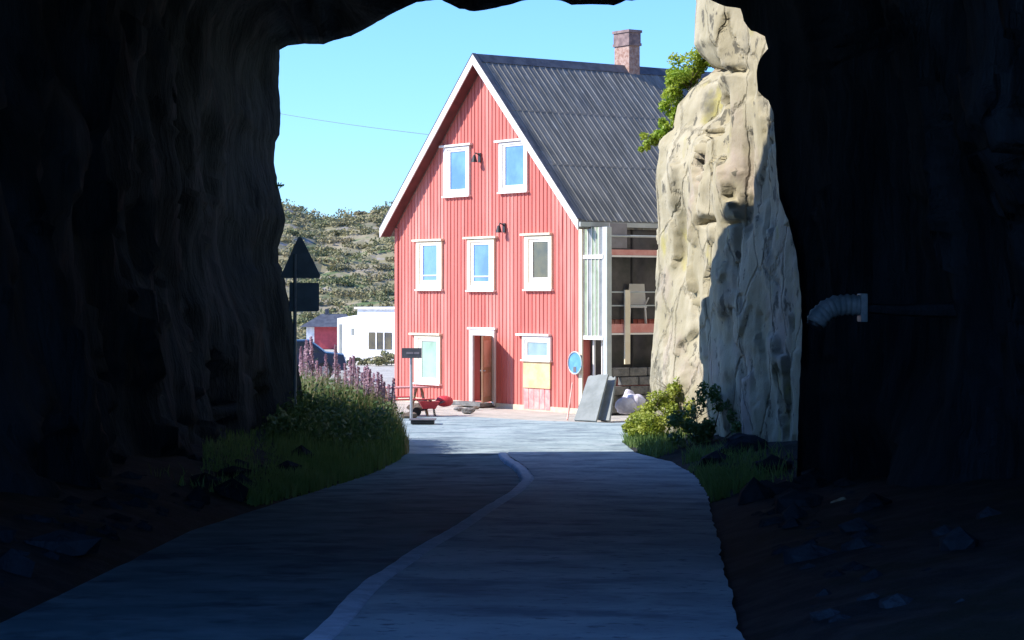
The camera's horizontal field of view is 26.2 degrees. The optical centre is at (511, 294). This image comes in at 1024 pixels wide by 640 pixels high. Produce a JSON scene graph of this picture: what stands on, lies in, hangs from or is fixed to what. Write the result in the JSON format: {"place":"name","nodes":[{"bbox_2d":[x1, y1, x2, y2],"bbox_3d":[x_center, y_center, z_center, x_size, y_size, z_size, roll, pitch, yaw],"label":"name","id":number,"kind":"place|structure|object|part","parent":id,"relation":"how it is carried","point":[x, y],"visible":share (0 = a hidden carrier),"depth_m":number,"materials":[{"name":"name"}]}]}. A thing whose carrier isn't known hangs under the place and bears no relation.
{"place":"outdoors","nodes":[
{"label":"outdoors","id":0,"kind":"place"},
{"bbox_2d":[0,428,403,622],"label":"verge","id":1,"kind":"structure","parent":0,"point":[50,578],"depth_m":21.73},
{"bbox_2d":[281,237,319,407],"bbox_3d":[-3.996,1.112,41.600,0.744,4.384,0.069,0,0,0],"label":"warning sign","id":2,"kind":"object","parent":1,"relation":"on","point":[303,297],"visible":0.9,"depth_m":41.60,"materials":[{"name":"grey metal"}]},
{"bbox_2d":[299,346,304,384],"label":"fireweed","id":3,"kind":"object","parent":1,"relation":"on","point":[301,360],"visible":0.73,"depth_m":43.88,"materials":[{"name":"purple plant"}]},
{"bbox_2d":[303,345,308,376],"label":"fireweed","id":4,"kind":"object","parent":1,"relation":"on","point":[305,363],"visible":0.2,"depth_m":45.59,"materials":[{"name":"purple plant"}]},
{"bbox_2d":[299,339,315,389],"bbox_3d":[-4.026,1.801,43.602,0.397,1.828,0.396,-2,-3,-26],"label":"fireweed","id":5,"kind":"object","parent":1,"relation":"on","point":[306,355],"visible":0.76,"depth_m":43.61,"materials":[{"name":"purple plant"}]},
{"bbox_2d":[306,349,315,393],"bbox_3d":[-3.964,1.899,43.672,0.396,1.647,0.397,3,6,41],"label":"fireweed","id":6,"kind":"object","parent":1,"relation":"on","point":[312,374],"visible":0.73,"depth_m":43.61,"materials":[{"name":"purple plant"}]},
{"bbox_2d":[307,336,318,384],"bbox_3d":[-3.960,1.771,43.624,0.395,1.901,0.397,-2,2,-26],"label":"fireweed","id":7,"kind":"object","parent":1,"relation":"on","point":[311,342],"visible":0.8,"depth_m":43.60,"materials":[{"name":"purple plant"}]},
{"bbox_2d":[314,360,321,381],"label":"fireweed","id":8,"kind":"object","parent":1,"relation":"on","point":[316,365],"visible":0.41,"depth_m":45.41,"materials":[{"name":"purple plant"}]},
{"bbox_2d":[323,354,327,383],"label":"fireweed","id":9,"kind":"object","parent":1,"relation":"on","point":[326,362],"visible":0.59,"depth_m":46.13,"materials":[{"name":"purple plant"}]},
{"bbox_2d":[262,374,403,454],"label":"weeds","id":10,"kind":"object","parent":1,"relation":"on","point":[283,420],"visible":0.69,"depth_m":40.38,"materials":[{"name":"green plant"}]},
{"bbox_2d":[330,344,343,399],"bbox_3d":[-3.514,1.907,43.803,0.396,1.824,0.397,1,3,24],"label":"fireweed","id":11,"kind":"object","parent":1,"relation":"on","point":[334,366],"visible":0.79,"depth_m":43.76,"materials":[{"name":"purple plant"}]},
{"bbox_2d":[336,356,344,383],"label":"fireweed","id":12,"kind":"object","parent":1,"relation":"on","point":[337,371],"visible":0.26,"depth_m":44.60,"materials":[{"name":"purple plant"}]},
{"bbox_2d":[343,363,348,386],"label":"fireweed","id":13,"kind":"object","parent":1,"relation":"on","point":[345,370],"visible":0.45,"depth_m":44.77,"materials":[{"name":"purple plant"}]},
{"bbox_2d":[346,356,353,403],"bbox_3d":[-3.222,2.047,43.439,0.397,1.646,0.395,3,-1,-37],"label":"fireweed","id":14,"kind":"object","parent":1,"relation":"on","point":[350,379],"visible":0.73,"depth_m":43.44,"materials":[{"name":"purple plant"}]},
{"bbox_2d":[352,355,355,386],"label":"fireweed","id":15,"kind":"object","parent":1,"relation":"on","point":[353,364],"visible":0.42,"depth_m":44.86,"materials":[{"name":"purple plant"}]},
{"bbox_2d":[353,366,360,394],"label":"fireweed","id":16,"kind":"object","parent":1,"relation":"on","point":[357,377],"visible":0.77,"depth_m":43.20,"materials":[{"name":"purple plant"}]},
{"bbox_2d":[361,371,366,394],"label":"fireweed","id":17,"kind":"object","parent":1,"relation":"on","point":[364,377],"visible":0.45,"depth_m":43.97,"materials":[{"name":"purple plant"}]},
{"bbox_2d":[365,370,371,404],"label":"fireweed","id":18,"kind":"object","parent":1,"relation":"on","point":[368,379],"visible":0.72,"depth_m":43.29,"materials":[{"name":"purple plant"}]},
{"bbox_2d":[366,369,372,394],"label":"fireweed","id":19,"kind":"object","parent":1,"relation":"on","point":[371,385],"visible":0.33,"depth_m":44.26,"materials":[{"name":"purple plant"}]},
{"bbox_2d":[374,378,379,400],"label":"fireweed","id":20,"kind":"object","parent":1,"relation":"on","point":[377,384],"visible":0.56,"depth_m":44.05,"materials":[{"name":"purple plant"}]},
{"bbox_2d":[383,381,385,402],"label":"fireweed","id":21,"kind":"object","parent":1,"relation":"on","point":[384,383],"visible":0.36,"depth_m":45.17,"materials":[{"name":"purple plant"}]},
{"bbox_2d":[386,384,390,398],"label":"fireweed","id":22,"kind":"object","parent":1,"relation":"on","point":[389,390],"visible":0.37,"depth_m":46.25,"materials":[{"name":"purple plant"}]},
{"bbox_2d":[388,378,397,415],"bbox_3d":[-2.422,2.364,44.111,0.396,1.384,0.397,4,-1,28],"label":"fireweed","id":23,"kind":"object","parent":1,"relation":"on","point":[392,389],"visible":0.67,"depth_m":44.10,"materials":[{"name":"purple plant"}]},
{"bbox_2d":[0,454,531,639],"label":"road left lane","id":24,"kind":"structure","parent":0,"point":[300,567],"depth_m":18.81,"materials":[{"name":"grey asphalt"}]},
{"bbox_2d":[278,208,394,329],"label":"hill","id":25,"kind":"structure","parent":0,"point":[380,256],"depth_m":187.79,"materials":[{"name":"green plant"}]},
{"bbox_2d":[278,199,394,338],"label":"hill shrubs","id":26,"kind":"object","parent":25,"relation":"on","point":[348,220],"visible":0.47,"depth_m":190.23,"materials":[{"name":"green plant"}]},
{"bbox_2d":[305,349,654,441],"bbox_3d":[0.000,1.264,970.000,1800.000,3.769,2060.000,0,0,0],"label":"ground","id":27,"kind":"structure","parent":0,"point":[387,372],"depth_m":58.31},
{"bbox_2d":[202,372,409,495],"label":"tall grass","id":28,"kind":"structure","parent":27,"relation":"on","point":[328,478],"depth_m":37.26,"materials":[{"name":"green plant"}]},
{"bbox_2d":[297,339,346,377],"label":"parked car","id":29,"kind":"object","parent":27,"relation":"on","point":[319,353],"visible":0.3,"depth_m":79.26,"materials":[{"name":"paint"}]},
{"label":"side window","id":30,"kind":"part","parent":29,"relation":"part of","materials":[{"name":"black glass"}]},
{"bbox_2d":[300,309,347,348],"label":"red hut","id":31,"kind":"object","parent":27,"relation":"on","point":[321,329],"visible":0.66,"depth_m":125.00,"materials":[{"name":"red wood"}]},
{"bbox_2d":[338,364,340,387],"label":"fireweed","id":32,"kind":"object","parent":27,"relation":"on","point":[339,369],"visible":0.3,"depth_m":46.61,"materials":[{"name":"purple plant"}]},
{"bbox_2d":[337,315,357,360],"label":"white shed","id":33,"kind":"structure","parent":27,"relation":"on","point":[347,337],"depth_m":102.71,"materials":[{"name":"white paint"}]},
{"bbox_2d":[339,324,341,352],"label":"door","id":34,"kind":"structure","parent":33,"relation":"in","point":[340,325],"depth_m":102.87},
{"bbox_2d":[300,365,410,453],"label":"dry grass","id":35,"kind":"structure","parent":27,"relation":"on","point":[372,399],"depth_m":43.38,"materials":[{"name":"plant"}]},
{"bbox_2d":[352,354,394,364],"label":"garden bush","id":36,"kind":"object","parent":27,"relation":"on","point":[361,361],"visible":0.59,"depth_m":96.88,"materials":[{"name":"green plant"}]},
{"bbox_2d":[354,307,394,360],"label":"white building","id":37,"kind":"structure","parent":27,"relation":"on","point":[376,330],"depth_m":99.37,"materials":[{"name":"white paint"}]},
{"bbox_2d":[368,332,391,348],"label":"window","id":38,"kind":"structure","parent":37,"relation":"in","point":[376,340],"depth_m":99.21,"materials":[{"name":"grey glass"}]},
{"bbox_2d":[367,350,394,365],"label":"garden bush","id":39,"kind":"object","parent":27,"relation":"on","point":[378,361],"visible":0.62,"depth_m":95.83,"materials":[{"name":"green plant"}]},
{"bbox_2d":[379,374,385,415],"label":"fireweed","id":40,"kind":"object","parent":27,"relation":"on","point":[381,385],"visible":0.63,"depth_m":44.08,"materials":[{"name":"purple plant"}]},
{"bbox_2d":[406,403,421,409],"bbox_3d":[-2.565,3.032,59.048,0.536,0.241,0.406,0,0,0],"label":"stone","id":41,"kind":"object","parent":27,"relation":"on","point":[414,406],"visible":0.35,"depth_m":58.91,"materials":[{"name":"grey stone"}]},
{"bbox_2d":[304,452,533,639],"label":"road kerb","id":42,"kind":"structure","parent":27,"relation":"on","point":[338,620],"depth_m":17.52,"materials":[{"name":"grey concrete"}]},
{"bbox_2d":[435,396,452,406],"bbox_3d":[-1.744,2.753,56.605,0.464,0.294,0.356,0,0,0],"label":"buoy","id":43,"kind":"object","parent":27,"relation":"on","point":[448,400],"visible":0.84,"depth_m":56.48,"materials":[{"name":"red paint"}]},
{"bbox_2d":[462,407,475,413],"bbox_3d":[-1.147,3.050,57.560,0.324,0.188,0.299,0,0,-43],"label":"stone","id":44,"kind":"object","parent":27,"relation":"on","point":[468,410],"visible":1,"depth_m":57.48,"materials":[{"name":"grey stone"}]},
{"bbox_2d":[148,427,796,506],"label":"verge grass","id":45,"kind":"structure","parent":27,"relation":"on","point":[719,483],"depth_m":31.16,"materials":[{"name":"green plant"}]},
{"bbox_2d":[0,437,1000,622],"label":"rubble","id":46,"kind":"object","parent":27,"relation":"on","point":[794,500],"visible":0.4,"depth_m":20.72,"materials":[{"name":"grey stone"}]},
{"bbox_2d":[379,29,710,413],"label":"red house","id":47,"kind":"structure","parent":27,"relation":"on","point":[519,223],"depth_m":60.49,"materials":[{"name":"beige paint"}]},
{"bbox_2d":[284,114,428,134],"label":"overhead wire","id":48,"kind":"object","parent":47,"relation":"attached to","point":[357,125],"visible":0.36,"depth_m":74.53,"materials":[{"name":"black metal"}]},
{"bbox_2d":[408,333,441,385],"bbox_3d":[-2.504,1.867,63.468,0.118,1.488,1.602,0,0,-36],"label":"window","id":49,"kind":"structure","parent":47,"relation":"in","point":[427,368],"depth_m":63.36,"materials":[{"name":"beige paint"}]},
{"bbox_2d":[411,239,443,290],"bbox_3d":[-2.433,-0.839,63.368,0.118,1.486,1.531,0,0,-36],"label":"window","id":50,"kind":"structure","parent":47,"relation":"in","point":[429,255],"depth_m":63.32,"materials":[{"name":"beige paint"}]},
{"bbox_2d":[439,143,472,197],"bbox_3d":[-1.591,-3.487,62.219,0.118,1.498,1.539,0,0,-36],"label":"window","id":51,"kind":"structure","parent":47,"relation":"in","point":[456,160],"depth_m":62.21,"materials":[{"name":"white paint"}]},
{"bbox_2d":[462,236,497,291],"bbox_3d":[-0.886,-0.836,61.241,0.118,1.536,1.573,0,0,-36],"label":"window","id":52,"kind":"structure","parent":47,"relation":"in","point":[481,254],"depth_m":61.22,"materials":[{"name":"beige paint"}]},
{"bbox_2d":[480,336,491,402],"bbox_3d":[-0.697,2.052,60.371,0.140,1.816,0.880,0,0,16],"label":"door","id":53,"kind":"structure","parent":47,"relation":"in","point":[486,341],"depth_m":60.26,"materials":[{"name":"brown wood"}]},
{"bbox_2d":[494,138,528,193],"bbox_3d":[-0.015,-3.491,60.050,0.118,1.473,1.504,0,0,-36],"label":"window","id":54,"kind":"structure","parent":47,"relation":"in","point":[513,156],"depth_m":60.04,"materials":[{"name":"white paint"}]},
{"bbox_2d":[515,333,552,361],"bbox_3d":[0.588,1.440,59.219,0.118,0.748,1.540,0,0,-36],"label":"window","id":55,"kind":"structure","parent":47,"relation":"in","point":[534,347],"depth_m":59.15,"materials":[{"name":"white paint"}]},
{"bbox_2d":[520,233,553,290],"bbox_3d":[0.660,-0.863,59.113,0.118,1.554,1.401,0,0,-36],"label":"window","id":56,"kind":"structure","parent":47,"relation":"in","point":[538,250],"depth_m":59.08,"materials":[{"name":"beige paint"}]},
{"bbox_2d":[568,351,581,374],"bbox_3d":[1.651,1.800,57.612,0.048,0.611,0.615,0,0,-36],"label":"blue disc","id":57,"kind":"object","parent":47,"relation":"hanging from","point":[574,363],"visible":1,"depth_m":57.60,"materials":[{"name":"ceramic"}]},
{"bbox_2d":[629,284,648,323],"bbox_3d":[3.307,0.252,58.082,0.640,1.051,0.530,0,0,0],"label":"garden chair","id":58,"kind":"object","parent":47,"relation":"on","point":[637,298],"visible":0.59,"depth_m":58.26,"materials":[{"name":"white paint"}]},
{"bbox_2d":[567,383,572,419],"bbox_3d":[1.450,2.678,55.000,0.044,0.911,0.846,0,0,10],"label":"leaning stick","id":59,"kind":"object","parent":27,"relation":"on","point":[569,401],"visible":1,"depth_m":54.98,"materials":[{"name":"wood"}]},
{"bbox_2d":[598,389,605,419],"bbox_3d":[2.318,2.602,54.376,0.230,0.989,0.985,0,0,15],"label":"leaning slab","id":60,"kind":"object","parent":27,"relation":"on","point":[599,416],"depth_m":54.13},
{"bbox_2d":[600,376,616,421],"bbox_3d":[2.360,2.558,53.869,0.274,1.078,1.183,0,0,11],"label":"leaning slab","id":61,"kind":"object","parent":27,"relation":"on","point":[606,412],"depth_m":53.79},
{"bbox_2d":[615,397,635,413],"bbox_3d":[2.814,2.762,54.493,0.531,0.439,0.442,0,0,0],"label":"sack","id":62,"kind":"object","parent":27,"relation":"on","point":[625,405],"visible":1,"depth_m":54.35,"materials":[{"name":"white fabric"}]},
{"bbox_2d":[626,394,645,409],"bbox_3d":[3.084,2.697,54.910,0.469,0.412,0.433,0,0,40],"label":"sack","id":63,"kind":"object","parent":27,"relation":"on","point":[639,399],"visible":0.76,"depth_m":54.77,"materials":[{"name":"white fabric"}]},
{"bbox_2d":[623,389,633,396],"bbox_3d":[2.926,2.574,55.200,0.296,0.392,0.300,0,0,27],"label":"sack","id":64,"kind":"object","parent":63,"relation":"on","point":[627,392],"visible":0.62,"depth_m":55.12,"materials":[{"name":"white fabric"}]},
{"bbox_2d":[666,380,741,445],"bbox_3d":[3.821,2.291,41.745,1.854,1.316,1.266,0,0,0],"label":"roadside bush","id":65,"kind":"object","parent":27,"relation":"on","point":[705,430],"visible":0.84,"depth_m":41.75,"materials":[{"name":"green plant"}]},
{"bbox_2d":[274,0,713,218],"label":"sky","id":66,"kind":"structure","parent":0,"point":[399,72],"materials":[{"name":"blue"}]},
{"bbox_2d":[0,0,1023,497],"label":"tunnel rock","id":67,"kind":"object","parent":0,"point":[144,306],"visible":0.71,"depth_m":26.25,"materials":[{"name":"grey stone"}]},
{"bbox_2d":[275,182,283,188],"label":"twig","id":68,"kind":"object","parent":67,"relation":"on","point":[280,185],"visible":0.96,"depth_m":42.40,"materials":[{"name":"green plant"}]},
{"bbox_2d":[807,293,956,330],"bbox_3d":[3.824,0.183,22.522,1.659,0.380,0.283,0,0,-5],"label":"duct pipe","id":69,"kind":"object","parent":67,"relation":"attached to","point":[821,315],"depth_m":22.43,"materials":[{"name":"metal"}]},
{"bbox_2d":[403,415,629,453],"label":"yard paving","id":70,"kind":"structure","parent":0,"point":[459,435],"depth_m":49.33,"materials":[{"name":"concrete"}]},
{"bbox_2d":[402,412,417,417],"bbox_3d":[-2.575,3.033,55.022,0.409,0.192,0.340,0,0,-28],"label":"stone","id":71,"kind":"object","parent":70,"relation":"on","point":[407,415],"visible":0.61,"depth_m":54.91,"materials":[{"name":"grey stone"}]},
{"bbox_2d":[385,386,435,415],"bbox_3d":[-2.869,2.732,56.258,1.300,0.735,1.620,0,0,-25],"label":"picnic table","id":72,"kind":"object","parent":70,"relation":"on","point":[423,398],"visible":0.5,"depth_m":56.15,"materials":[{"name":"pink wood"}]},
{"bbox_2d":[402,348,420,420],"bbox_3d":[-2.462,2.209,53.986,0.480,1.781,0.099,0,0,0],"label":"sign post","id":73,"kind":"object","parent":70,"relation":"on","point":[411,353],"visible":0.95,"depth_m":53.94,"materials":[{"name":"grey metal"}]},
{"bbox_2d":[409,418,436,423],"bbox_3d":[-2.130,3.031,52.508,0.640,0.113,0.580,0,0,0],"label":"base","id":74,"kind":"object","parent":70,"relation":"on","point":[422,420],"visible":1,"depth_m":52.26,"materials":[{"name":"grey concrete"}]},
{"bbox_2d":[413,400,444,415],"bbox_3d":[-2.134,2.907,55.996,0.808,0.390,0.390,0,0,-10],"label":"wheelbarrow","id":75,"kind":"object","parent":70,"relation":"on","point":[426,405],"visible":0.91,"depth_m":55.87,"materials":[{"name":"red paint"}]},
{"bbox_2d":[574,374,608,421],"bbox_3d":[1.970,2.533,53.868,0.638,1.127,1.255,0,0,21],"label":"leaning slab","id":76,"kind":"object","parent":70,"relation":"on","point":[589,406],"depth_m":53.82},
{"bbox_2d":[332,439,744,639],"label":"road","id":77,"kind":"structure","parent":0,"point":[596,539],"depth_m":17.80,"materials":[{"name":"grey asphalt"}]},
{"bbox_2d":[650,0,801,441],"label":"cliff","id":78,"kind":"structure","parent":0,"point":[728,318],"depth_m":41.44,"materials":[{"name":"beige stone"}]},
{"bbox_2d":[638,47,712,152],"bbox_3d":[3.577,-4.128,46.299,1.869,2.331,1.074,0,0,0],"label":"birch sapling","id":79,"kind":"object","parent":78,"relation":"on","point":[686,77],"visible":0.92,"depth_m":46.20,"materials":[{"name":"green plant"}]},
{"bbox_2d":[622,434,1023,639],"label":"verge","id":80,"kind":"structure","parent":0,"point":[774,598],"depth_m":15.54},
{"bbox_2d":[621,376,694,437],"bbox_3d":[3.084,2.351,44.467,1.762,1.439,1.648,0,0,0],"label":"roadside bush","id":81,"kind":"object","parent":80,"relation":"on","point":[644,420],"visible":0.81,"depth_m":44.40,"materials":[{"name":"green plant"}]},
{"bbox_2d":[719,433,767,455],"bbox_3d":[4.066,2.706,38.514,0.909,0.564,0.658,0,0,0],"label":"boulder","id":82,"kind":"object","parent":80,"relation":"on","point":[739,439],"visible":0.45,"depth_m":38.29,"materials":[{"name":"grey stone"}]},
{"bbox_2d":[830,497,845,502],"bbox_3d":[3.348,2.299,22.502,0.232,0.454,0.272,0,0,0],"label":"boulder","id":83,"kind":"object","parent":80,"relation":"on","point":[840,499],"visible":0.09,"depth_m":22.48,"materials":[{"name":"grey stone"}]}
]}

